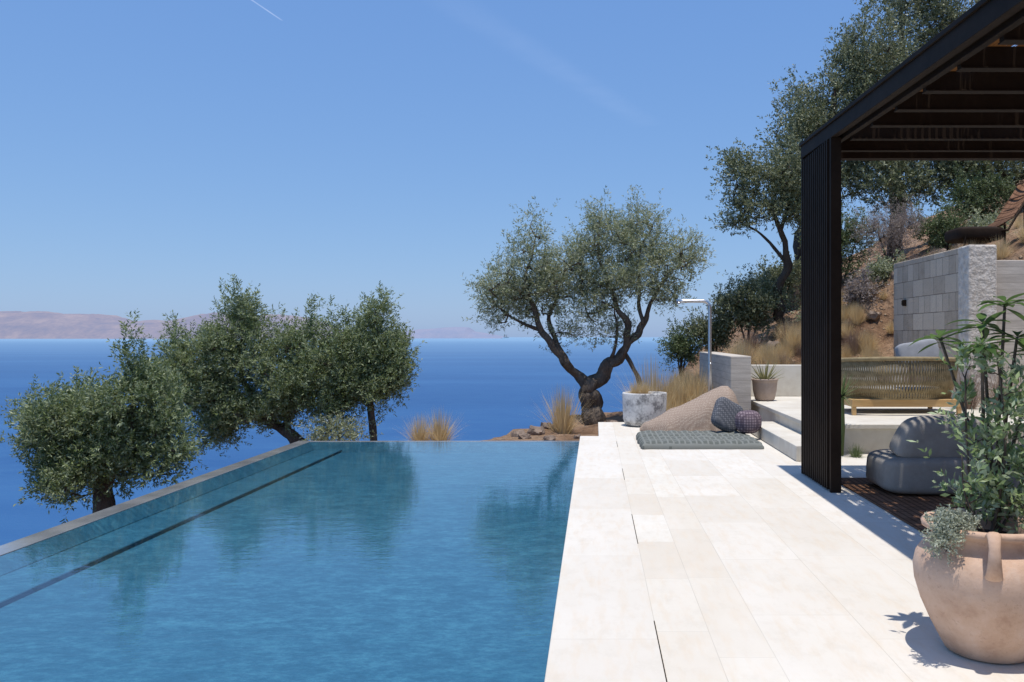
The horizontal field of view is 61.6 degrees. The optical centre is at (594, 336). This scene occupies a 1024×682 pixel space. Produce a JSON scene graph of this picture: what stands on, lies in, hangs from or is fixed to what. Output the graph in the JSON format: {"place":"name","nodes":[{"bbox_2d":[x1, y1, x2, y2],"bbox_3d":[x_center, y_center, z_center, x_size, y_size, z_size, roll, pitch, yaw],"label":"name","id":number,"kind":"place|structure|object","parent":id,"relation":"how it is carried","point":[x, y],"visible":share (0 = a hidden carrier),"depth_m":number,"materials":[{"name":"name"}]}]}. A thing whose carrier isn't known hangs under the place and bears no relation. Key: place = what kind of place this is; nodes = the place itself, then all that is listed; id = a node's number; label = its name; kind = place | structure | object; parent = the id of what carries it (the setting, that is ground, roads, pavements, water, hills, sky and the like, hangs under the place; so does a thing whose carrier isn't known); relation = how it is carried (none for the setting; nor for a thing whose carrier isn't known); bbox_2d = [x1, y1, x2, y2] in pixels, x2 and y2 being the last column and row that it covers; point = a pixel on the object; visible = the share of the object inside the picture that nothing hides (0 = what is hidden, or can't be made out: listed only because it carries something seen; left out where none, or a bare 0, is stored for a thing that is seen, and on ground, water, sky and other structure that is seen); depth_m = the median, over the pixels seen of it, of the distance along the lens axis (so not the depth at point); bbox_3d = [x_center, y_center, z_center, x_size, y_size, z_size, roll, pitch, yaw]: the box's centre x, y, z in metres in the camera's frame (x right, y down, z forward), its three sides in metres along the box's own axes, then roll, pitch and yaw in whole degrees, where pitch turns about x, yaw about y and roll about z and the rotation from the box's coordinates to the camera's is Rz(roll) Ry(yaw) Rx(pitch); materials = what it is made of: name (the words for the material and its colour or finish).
{"place":"outdoors","nodes":[
{"label":"outdoors","id":0,"kind":"place"},
{"bbox_2d":[0,311,341,338],"bbox_3d":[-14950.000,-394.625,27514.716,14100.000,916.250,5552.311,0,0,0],"label":"island hills","id":1,"kind":"structure","parent":0,"point":[33,325],"depth_m":25912.75,"materials":[{"name":"stone"}]},
{"bbox_2d":[0,337,707,545],"bbox_3d":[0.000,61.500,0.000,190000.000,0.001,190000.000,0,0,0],"label":"sea","id":2,"kind":"structure","parent":0,"point":[486,388],"depth_m":1013.78,"materials":[{"name":"liquid"}]},
{"bbox_2d":[402,327,508,337],"bbox_3d":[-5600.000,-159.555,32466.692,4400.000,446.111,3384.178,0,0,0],"label":"island hills","id":3,"kind":"structure","parent":0,"point":[456,332],"depth_m":31478.36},
{"bbox_2d":[0,0,1023,336],"label":"sky","id":4,"kind":"structure","parent":0,"point":[153,152],"materials":[{"name":"blue"}]},
{"bbox_2d":[481,180,1023,440],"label":"ground","id":5,"kind":"structure","parent":0,"point":[886,307],"depth_m":18.44,"materials":[{"name":"soil"}]},
{"bbox_2d":[0,308,210,523],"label":"olive tree","id":6,"kind":"object","parent":5,"relation":"on","point":[100,440],"visible":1,"depth_m":9.25,"materials":[{"name":"green plant"}]},
{"bbox_2d":[146,273,381,469],"bbox_3d":[-5.782,1.379,15.026,4.188,4.962,2.035,0,0,0],"label":"olive tree","id":7,"kind":"object","parent":5,"relation":"on","point":[225,406],"visible":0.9,"depth_m":14.66,"materials":[{"name":"green plant"}]},
{"bbox_2d":[0,441,578,681],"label":"swimming pool","id":8,"kind":"structure","parent":5,"relation":"on","point":[369,561],"depth_m":5.89,"materials":[{"name":"liquid"}]},
{"bbox_2d":[291,412,383,440],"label":"shrub","id":9,"kind":"object","parent":5,"relation":"on","point":[335,434],"visible":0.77,"depth_m":14.27,"materials":[{"name":"green plant"}]},
{"bbox_2d":[317,280,426,440],"bbox_3d":[-3.867,0.875,15.044,1.865,3.748,1.669,0,0,0],"label":"olive tree","id":10,"kind":"object","parent":5,"relation":"on","point":[377,380],"visible":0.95,"depth_m":14.75,"materials":[{"name":"green plant"}]},
{"bbox_2d":[393,413,449,440],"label":"grass tuft","id":11,"kind":"object","parent":5,"relation":"on","point":[418,435],"visible":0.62,"depth_m":13.62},
{"bbox_2d":[413,407,467,440],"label":"grass tuft","id":12,"kind":"object","parent":5,"relation":"on","point":[439,432],"visible":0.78,"depth_m":13.66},
{"bbox_2d":[511,429,524,436],"bbox_3d":[-1.347,1.721,14.904,0.294,0.196,0.224,0,0,43],"label":"rock","id":13,"kind":"object","parent":5,"relation":"on","point":[514,433],"visible":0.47,"depth_m":14.84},
{"bbox_2d":[518,431,530,438],"bbox_3d":[-1.197,1.714,14.598,0.230,0.194,0.233,0,0,0],"label":"rock","id":14,"kind":"object","parent":5,"relation":"on","point":[522,435],"visible":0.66,"depth_m":14.53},
{"bbox_2d":[527,425,544,434],"bbox_3d":[-1.036,1.718,15.216,0.296,0.278,0.337,0,0,30],"label":"rock","id":15,"kind":"object","parent":5,"relation":"on","point":[535,430],"visible":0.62,"depth_m":15.12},
{"bbox_2d":[540,422,552,428],"bbox_3d":[-0.888,1.693,15.880,0.254,0.219,0.294,0,0,0],"label":"rock","id":16,"kind":"object","parent":5,"relation":"on","point":[545,425],"visible":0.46,"depth_m":15.78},
{"bbox_2d":[543,435,555,440],"bbox_3d":[-0.770,1.719,14.292,0.185,0.145,0.212,0,0,30],"label":"rock","id":17,"kind":"object","parent":5,"relation":"on","point":[549,438],"visible":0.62,"depth_m":14.24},
{"bbox_2d":[533,383,599,433],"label":"grass tuft","id":18,"kind":"object","parent":5,"relation":"on","point":[562,419],"visible":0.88,"depth_m":15.38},
{"bbox_2d":[462,184,723,424],"bbox_3d":[0.012,-0.601,17.300,5.385,5.197,2.708,0,0,0],"label":"olive tree","id":19,"kind":"object","parent":5,"relation":"on","point":[514,289],"visible":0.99,"depth_m":17.23,"materials":[{"name":"green plant"}]},
{"bbox_2d":[610,355,690,409],"bbox_3d":[1.197,1.038,16.105,2.237,1.502,2.416,0,0,-2],"label":"grass tuft","id":20,"kind":"object","parent":5,"relation":"on","point":[653,379],"visible":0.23,"depth_m":16.08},
{"bbox_2d":[648,370,700,409],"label":"grass tuft","id":21,"kind":"object","parent":5,"relation":"on","point":[683,390],"visible":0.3,"depth_m":16.29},
{"bbox_2d":[662,367,686,390],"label":"grass tuft","id":22,"kind":"object","parent":5,"relation":"on","point":[674,375],"visible":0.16,"depth_m":19.32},
{"bbox_2d":[666,399,687,410],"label":"grass tuft","id":23,"kind":"object","parent":5,"relation":"on","point":[672,405],"visible":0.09,"depth_m":15.26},
{"bbox_2d":[653,317,707,381],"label":"bush","id":24,"kind":"object","parent":5,"relation":"on","point":[681,348],"visible":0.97,"depth_m":20.46,"materials":[{"name":"green plant"}]},
{"bbox_2d":[675,369,700,386],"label":"grass tuft","id":25,"kind":"object","parent":5,"relation":"on","point":[687,378],"visible":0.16,"depth_m":18.12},
{"bbox_2d":[668,366,712,399],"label":"grass tuft","id":26,"kind":"object","parent":5,"relation":"on","point":[696,385],"visible":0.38,"depth_m":16.77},
{"bbox_2d":[681,384,712,400],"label":"grass tuft","id":27,"kind":"object","parent":5,"relation":"on","point":[701,393],"visible":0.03,"depth_m":15.51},
{"bbox_2d":[672,291,740,352],"bbox_3d":[2.720,-0.139,20.610,1.712,1.954,1.466,0,0,0],"label":"bush","id":28,"kind":"object","parent":5,"relation":"on","point":[718,339],"visible":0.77,"depth_m":20.44,"materials":[{"name":"green plant"}]},
{"bbox_2d":[700,352,750,410],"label":"concrete wall","id":29,"kind":"structure","parent":5,"relation":"on","point":[732,372],"depth_m":14.50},
{"bbox_2d":[722,343,749,354],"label":"grass tuft","id":30,"kind":"object","parent":5,"relation":"on","point":[737,349],"visible":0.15,"depth_m":17.81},
{"bbox_2d":[718,343,754,364],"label":"grass tuft","id":31,"kind":"object","parent":5,"relation":"on","point":[741,353],"visible":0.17,"depth_m":17.37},
{"bbox_2d":[725,337,755,354],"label":"grass tuft","id":32,"kind":"object","parent":5,"relation":"on","point":[740,345],"visible":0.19,"depth_m":18.12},
{"bbox_2d":[726,336,758,353],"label":"grass tuft","id":33,"kind":"object","parent":5,"relation":"on","point":[743,345],"visible":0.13,"depth_m":18.95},
{"bbox_2d":[733,344,757,363],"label":"grass tuft","id":34,"kind":"object","parent":5,"relation":"on","point":[749,353],"visible":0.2,"depth_m":17.77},
{"bbox_2d":[732,328,763,351],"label":"grass tuft","id":35,"kind":"object","parent":5,"relation":"on","point":[753,342],"visible":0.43,"depth_m":19.16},
{"bbox_2d":[703,263,800,342],"bbox_3d":[3.777,-0.677,20.185,2.476,2.264,1.823,0,0,0],"label":"bush","id":36,"kind":"object","parent":5,"relation":"on","point":[751,306],"visible":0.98,"depth_m":19.96,"materials":[{"name":"green plant"}]},
{"bbox_2d":[752,345,767,363],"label":"grass tuft","id":37,"kind":"object","parent":5,"relation":"on","point":[759,356],"visible":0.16,"depth_m":18.18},
{"bbox_2d":[747,341,785,364],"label":"grass tuft","id":38,"kind":"object","parent":5,"relation":"on","point":[765,351],"visible":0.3,"depth_m":17.39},
{"bbox_2d":[749,347,787,363],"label":"grass tuft","id":39,"kind":"object","parent":5,"relation":"on","point":[768,355],"visible":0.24,"depth_m":17.16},
{"bbox_2d":[739,241,800,314],"bbox_3d":[4.633,-1.365,21.614,1.677,2.238,1.722,0,0,-26],"label":"bush","id":40,"kind":"object","parent":5,"relation":"on","point":[793,276],"visible":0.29,"depth_m":21.41,"materials":[{"name":"green plant"}]},
{"bbox_2d":[703,118,845,332],"bbox_3d":[4.157,-2.571,19.956,3.185,5.158,2.093,0,0,0],"label":"hillside tree","id":41,"kind":"object","parent":5,"relation":"on","point":[790,178],"visible":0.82,"depth_m":19.82,"materials":[{"name":"green plant"}]},
{"bbox_2d":[760,350,788,364],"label":"grass tuft","id":42,"kind":"object","parent":5,"relation":"on","point":[775,360],"visible":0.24,"depth_m":16.93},
{"bbox_2d":[767,340,782,348],"bbox_3d":[3.953,0.236,18.732,0.425,0.311,0.370,0,0,-44],"label":"rock","id":43,"kind":"object","parent":5,"relation":"on","point":[772,344],"visible":0.28,"depth_m":18.59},
{"bbox_2d":[763,338,793,357],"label":"grass tuft","id":44,"kind":"object","parent":5,"relation":"on","point":[778,348],"visible":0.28,"depth_m":18.14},
{"bbox_2d":[771,322,788,343],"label":"grass tuft","id":45,"kind":"object","parent":5,"relation":"on","point":[785,326],"visible":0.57,"depth_m":18.81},
{"bbox_2d":[544,422,1023,681],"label":"deck","id":46,"kind":"structure","parent":5,"relation":"on","point":[768,563],"depth_m":5.29,"materials":[{"name":"stone"}]},
{"bbox_2d":[616,441,666,681],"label":"deck drain slot","id":47,"kind":"object","parent":46,"relation":"on","point":[654,621],"visible":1,"depth_m":4.22,"materials":[{"name":"grey metal"}]},
{"bbox_2d":[622,391,666,426],"bbox_3d":[0.842,1.219,14.399,0.751,0.558,0.749,0,0,0],"label":"concrete planter","id":48,"kind":"object","parent":46,"relation":"on","point":[639,410],"visible":0.8,"depth_m":14.08,"materials":[{"name":"concrete"}]},
{"bbox_2d":[625,380,643,393],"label":"grass tuft","id":49,"kind":"object","parent":48,"relation":"in","point":[632,389],"visible":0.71,"depth_m":14.30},
{"bbox_2d":[635,381,653,393],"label":"grass tuft","id":50,"kind":"object","parent":48,"relation":"in","point":[644,387],"visible":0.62,"depth_m":14.34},
{"bbox_2d":[640,386,738,430],"bbox_3d":[1.550,1.139,13.612,1.660,0.711,0.994,0,0,0],"label":"bean bag","id":51,"kind":"object","parent":46,"relation":"on","point":[694,414],"visible":0.77,"depth_m":13.29,"materials":[{"name":"fabric"}]},
{"bbox_2d":[676,299,711,391],"bbox_3d":[1.690,0.435,14.290,0.640,2.130,0.180,0,0,0],"label":"outdoor shower","id":52,"kind":"object","parent":46,"relation":"on","point":[679,301],"visible":0.75,"depth_m":14.28,"materials":[{"name":"metal"}]},
{"bbox_2d":[636,430,763,448],"bbox_3d":[1.434,1.443,12.095,1.671,0.106,1.504,0,0,0],"label":"floor mattress","id":53,"kind":"object","parent":46,"relation":"on","point":[675,439],"visible":0.99,"depth_m":11.55,"materials":[{"name":"grey fabric"}]},
{"bbox_2d":[711,397,742,431],"bbox_3d":[1.966,1.166,12.663,0.540,0.548,0.275,0,0,-19],"label":"cushion","id":54,"kind":"object","parent":53,"relation":"on","point":[725,411],"visible":0.91,"depth_m":12.56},
{"bbox_2d":[735,410,761,433],"bbox_3d":[2.240,1.241,12.449,0.386,0.337,0.317,0,0,0],"label":"cushion","id":55,"kind":"object","parent":53,"relation":"on","point":[748,421],"visible":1,"depth_m":12.33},
{"bbox_2d":[752,421,800,460],"bbox_3d":[2.610,1.403,11.725,0.380,0.186,2.950,0,0,0],"label":"stone step","id":56,"kind":"object","parent":46,"relation":"on","point":[782,438],"visible":0.62,"depth_m":11.43,"materials":[{"name":"stone"}]},
{"bbox_2d":[841,370,867,455],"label":"yucca plant","id":57,"kind":"object","parent":46,"relation":"on","point":[843,393],"visible":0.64,"depth_m":10.73,"materials":[{"name":"green plant"}]},
{"bbox_2d":[847,441,864,457],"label":"grass tuft","id":58,"kind":"object","parent":46,"relation":"on","point":[856,453],"visible":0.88,"depth_m":10.62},
{"bbox_2d":[799,0,1023,492],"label":"pergola","id":59,"kind":"object","parent":46,"relation":"on","point":[963,73],"visible":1,"depth_m":8.13,"materials":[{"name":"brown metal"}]},
{"bbox_2d":[841,478,1023,533],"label":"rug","id":60,"kind":"object","parent":46,"relation":"on","point":[910,509],"visible":0.33,"depth_m":7.70,"materials":[{"name":"fabric"}]},
{"bbox_2d":[866,416,1021,494],"bbox_3d":[3.499,1.122,8.323,1.573,0.731,0.845,0,0,0],"label":"lounge sofa","id":61,"kind":"object","parent":60,"relation":"on","point":[902,465],"visible":0.63,"depth_m":7.98,"materials":[{"name":"fabric"}]},
{"bbox_2d":[913,507,1023,663],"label":"terracotta pot","id":62,"kind":"object","parent":46,"relation":"on","point":[972,597],"visible":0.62,"depth_m":3.85,"materials":[{"name":"ceramic"}]},
{"bbox_2d":[918,504,981,565],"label":"silver bush","id":63,"kind":"object","parent":62,"relation":"in","point":[945,528],"visible":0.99,"depth_m":3.87,"materials":[{"name":"green plant"}]},
{"bbox_2d":[907,331,1023,533],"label":"potted shrub","id":64,"kind":"object","parent":62,"relation":"on","point":[979,483],"visible":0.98,"depth_m":4.09,"materials":[{"name":"green plant"}]},
{"bbox_2d":[909,293,1023,529],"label":"broadleaf plant","id":65,"kind":"object","parent":62,"relation":"on","point":[983,326],"visible":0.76,"depth_m":4.23,"materials":[{"name":"green plant"}]},
{"bbox_2d":[769,315,799,343],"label":"grass tuft","id":66,"kind":"object","parent":5,"relation":"on","point":[791,324],"visible":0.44,"depth_m":18.93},
{"bbox_2d":[777,348,793,364],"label":"grass tuft","id":67,"kind":"object","parent":5,"relation":"on","point":[781,358],"visible":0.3,"depth_m":17.18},
{"bbox_2d":[774,349,797,363],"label":"grass tuft","id":68,"kind":"object","parent":5,"relation":"on","point":[787,356],"visible":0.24,"depth_m":17.74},
{"bbox_2d":[775,338,798,356],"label":"grass tuft","id":69,"kind":"object","parent":5,"relation":"on","point":[787,347],"visible":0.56,"depth_m":18.10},
{"bbox_2d":[776,322,799,348],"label":"grass tuft","id":70,"kind":"object","parent":5,"relation":"on","point":[791,335],"visible":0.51,"depth_m":18.42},
{"bbox_2d":[786,327,800,347],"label":"grass tuft","id":71,"kind":"object","parent":5,"relation":"on","point":[798,336],"visible":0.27,"depth_m":18.26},
{"bbox_2d":[790,306,800,322],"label":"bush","id":72,"kind":"object","parent":5,"relation":"on","point":[799,316],"visible":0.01,"depth_m":19.22,"materials":[{"name":"green plant"}]},
{"bbox_2d":[792,341,800,356],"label":"grass tuft","id":73,"kind":"object","parent":5,"relation":"on","point":[798,351],"visible":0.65,"depth_m":18.07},
{"bbox_2d":[743,0,929,311],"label":"hillside tree","id":74,"kind":"object","parent":5,"relation":"on","point":[819,112],"visible":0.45,"depth_m":23.58,"materials":[{"name":"green plant"}]},
{"bbox_2d":[798,202,885,290],"bbox_3d":[6.236,-2.478,21.767,2.340,2.795,1.599,0,0,0],"label":"bush","id":75,"kind":"object","parent":5,"relation":"on","point":[846,240],"visible":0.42,"depth_m":21.66,"materials":[{"name":"green plant"}]},
{"bbox_2d":[841,302,850,321],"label":"grass tuft","id":76,"kind":"object","parent":5,"relation":"on","point":[844,314],"visible":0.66,"depth_m":18.68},
{"bbox_2d":[841,343,856,357],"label":"grass tuft","id":77,"kind":"object","parent":5,"relation":"on","point":[846,348],"visible":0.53,"depth_m":17.42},
{"bbox_2d":[841,331,858,347],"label":"grass tuft","id":78,"kind":"object","parent":5,"relation":"on","point":[849,338],"visible":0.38,"depth_m":17.77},
{"bbox_2d":[841,318,860,337],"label":"grass tuft","id":79,"kind":"object","parent":5,"relation":"on","point":[845,328],"visible":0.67,"depth_m":18.12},
{"bbox_2d":[841,302,870,324],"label":"grass tuft","id":80,"kind":"object","parent":5,"relation":"on","point":[853,317],"visible":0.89,"depth_m":18.35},
{"bbox_2d":[842,327,870,354],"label":"grass tuft","id":81,"kind":"object","parent":5,"relation":"on","point":[855,345],"visible":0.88,"depth_m":17.55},
{"bbox_2d":[851,303,867,322],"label":"grass tuft","id":82,"kind":"object","parent":5,"relation":"on","point":[861,319],"visible":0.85,"depth_m":18.38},
{"bbox_2d":[850,328,877,345],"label":"grass tuft","id":83,"kind":"object","parent":5,"relation":"on","point":[864,335],"visible":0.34,"depth_m":17.68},
{"bbox_2d":[841,257,890,305],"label":"bush","id":84,"kind":"object","parent":5,"relation":"on","point":[856,287],"visible":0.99,"depth_m":18.82,"materials":[{"name":"grey plant"}]},
{"bbox_2d":[857,343,876,356],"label":"grass tuft","id":85,"kind":"object","parent":5,"relation":"on","point":[867,347],"visible":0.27,"depth_m":17.17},
{"bbox_2d":[853,329,883,352],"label":"grass tuft","id":86,"kind":"object","parent":5,"relation":"on","point":[869,341],"visible":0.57,"depth_m":17.47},
{"bbox_2d":[856,346,887,356],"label":"grass tuft","id":87,"kind":"object","parent":5,"relation":"on","point":[876,354],"visible":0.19,"depth_m":16.86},
{"bbox_2d":[866,310,881,320],"bbox_3d":[6.039,-0.454,18.453,0.283,0.255,0.342,0,0,38],"label":"rock","id":88,"kind":"object","parent":5,"relation":"on","point":[874,316],"visible":0.98,"depth_m":18.33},
{"bbox_2d":[856,246,905,285],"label":"bush","id":89,"kind":"object","parent":5,"relation":"on","point":[882,271],"visible":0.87,"depth_m":19.27,"materials":[{"name":"green plant"}]},
{"bbox_2d":[878,289,888,300],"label":"grass tuft","id":90,"kind":"object","parent":5,"relation":"on","point":[884,296],"visible":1,"depth_m":18.68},
{"bbox_2d":[882,318,893,333],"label":"grass tuft","id":91,"kind":"object","parent":5,"relation":"on","point":[890,328],"visible":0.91,"depth_m":17.94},
{"bbox_2d":[848,193,934,269],"bbox_3d":[7.143,-2.455,20.634,2.135,2.095,1.634,0,0,-27],"label":"bush","id":92,"kind":"object","parent":5,"relation":"on","point":[890,234],"visible":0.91,"depth_m":20.48,"materials":[{"name":"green plant"}]},
{"bbox_2d":[839,0,979,258],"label":"hillside tree","id":93,"kind":"object","parent":5,"relation":"on","point":[950,14],"visible":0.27,"depth_m":26.55,"materials":[{"name":"green plant"}]},
{"bbox_2d":[845,161,1023,221],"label":"hillside tree","id":94,"kind":"object","parent":5,"relation":"on","point":[917,185],"visible":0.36,"depth_m":22.73,"materials":[{"name":"green plant"}]},
{"bbox_2d":[909,190,970,255],"bbox_3d":[8.542,-2.624,20.767,1.790,1.865,1.572,0,0,0],"label":"bush","id":95,"kind":"object","parent":5,"relation":"on","point":[940,224],"visible":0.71,"depth_m":20.63,"materials":[{"name":"green plant"}]},
{"bbox_2d":[894,245,996,406],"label":"stone wall","id":96,"kind":"structure","parent":5,"relation":"on","point":[933,293],"depth_m":14.40,"materials":[{"name":"grey stone"}]},
{"bbox_2d":[935,161,1016,223],"bbox_3d":[9.788,-3.556,21.843,2.340,1.936,1.650,0,0,0],"label":"bush","id":97,"kind":"object","parent":5,"relation":"on","point":[975,194],"visible":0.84,"depth_m":21.57,"materials":[{"name":"green plant"}]},
{"bbox_2d":[944,182,1023,250],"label":"wicker lounge chair","id":98,"kind":"object","parent":5,"relation":"on","point":[982,234],"visible":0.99,"depth_m":15.39,"materials":[{"name":"brown wicker"}]},
{"bbox_2d":[965,205,1012,232],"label":"bush","id":99,"kind":"object","parent":5,"relation":"on","point":[991,219],"visible":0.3,"depth_m":18.21,"materials":[{"name":"green plant"}]},
{"bbox_2d":[986,234,1023,259],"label":"grass tuft","id":100,"kind":"object","parent":5,"relation":"on","point":[1002,253],"visible":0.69,"depth_m":14.61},
{"bbox_2d":[997,260,1023,405],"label":"concrete wall","id":101,"kind":"structure","parent":5,"relation":"on","point":[1010,278],"depth_m":13.80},
{"bbox_2d":[1010,213,1022,228],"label":"grass tuft","id":102,"kind":"object","parent":5,"relation":"on","point":[1019,219],"visible":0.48,"depth_m":18.57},
{"bbox_2d":[1011,217,1023,243],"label":"grass tuft","id":103,"kind":"object","parent":5,"relation":"on","point":[1021,235],"visible":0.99,"depth_m":14.76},
{"bbox_2d":[751,397,1023,453],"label":"terrace","id":104,"kind":"structure","parent":0,"point":[870,429],"depth_m":12.03,"materials":[{"name":"concrete"}]},
{"bbox_2d":[751,378,777,400],"bbox_3d":[2.980,0.926,14.950,0.471,0.383,0.470,0,0,0],"label":"clay pot","id":105,"kind":"object","parent":104,"relation":"on","point":[764,389],"visible":0.94,"depth_m":14.78,"materials":[{"name":"ceramic"}]},
{"bbox_2d":[751,360,783,378],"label":"aloe plant","id":106,"kind":"object","parent":105,"relation":"on","point":[762,376],"visible":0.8,"depth_m":14.91,"materials":[{"name":"green plant"}]},
{"bbox_2d":[751,365,908,396],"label":"retaining wall","id":107,"kind":"structure","parent":104,"relation":"on","point":[789,384],"depth_m":16.00,"materials":[{"name":"concrete"}]},
{"bbox_2d":[841,357,961,414],"bbox_3d":[4.440,0.700,12.642,1.926,0.839,1.317,0,0,0],"label":"rope sofa","id":108,"kind":"object","parent":104,"relation":"on","point":[872,392],"visible":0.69,"depth_m":12.14,"materials":[{"name":"fabric"}]},
{"bbox_2d":[895,339,938,366],"bbox_3d":[4.698,0.239,12.420,0.608,0.416,0.237,0,0,0],"label":"cushion","id":109,"kind":"object","parent":108,"relation":"on","point":[907,350],"visible":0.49,"depth_m":12.35,"materials":[{"name":"grey fabric"}]},
{"bbox_2d":[953,367,991,408],"bbox_3d":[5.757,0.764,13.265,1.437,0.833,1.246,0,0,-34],"label":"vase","id":110,"kind":"object","parent":104,"relation":"on","point":[973,403],"visible":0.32,"depth_m":13.20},
{"bbox_2d":[977,372,1020,407],"bbox_3d":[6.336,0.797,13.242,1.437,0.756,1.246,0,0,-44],"label":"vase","id":111,"kind":"object","parent":104,"relation":"on","point":[994,387],"visible":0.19,"depth_m":13.19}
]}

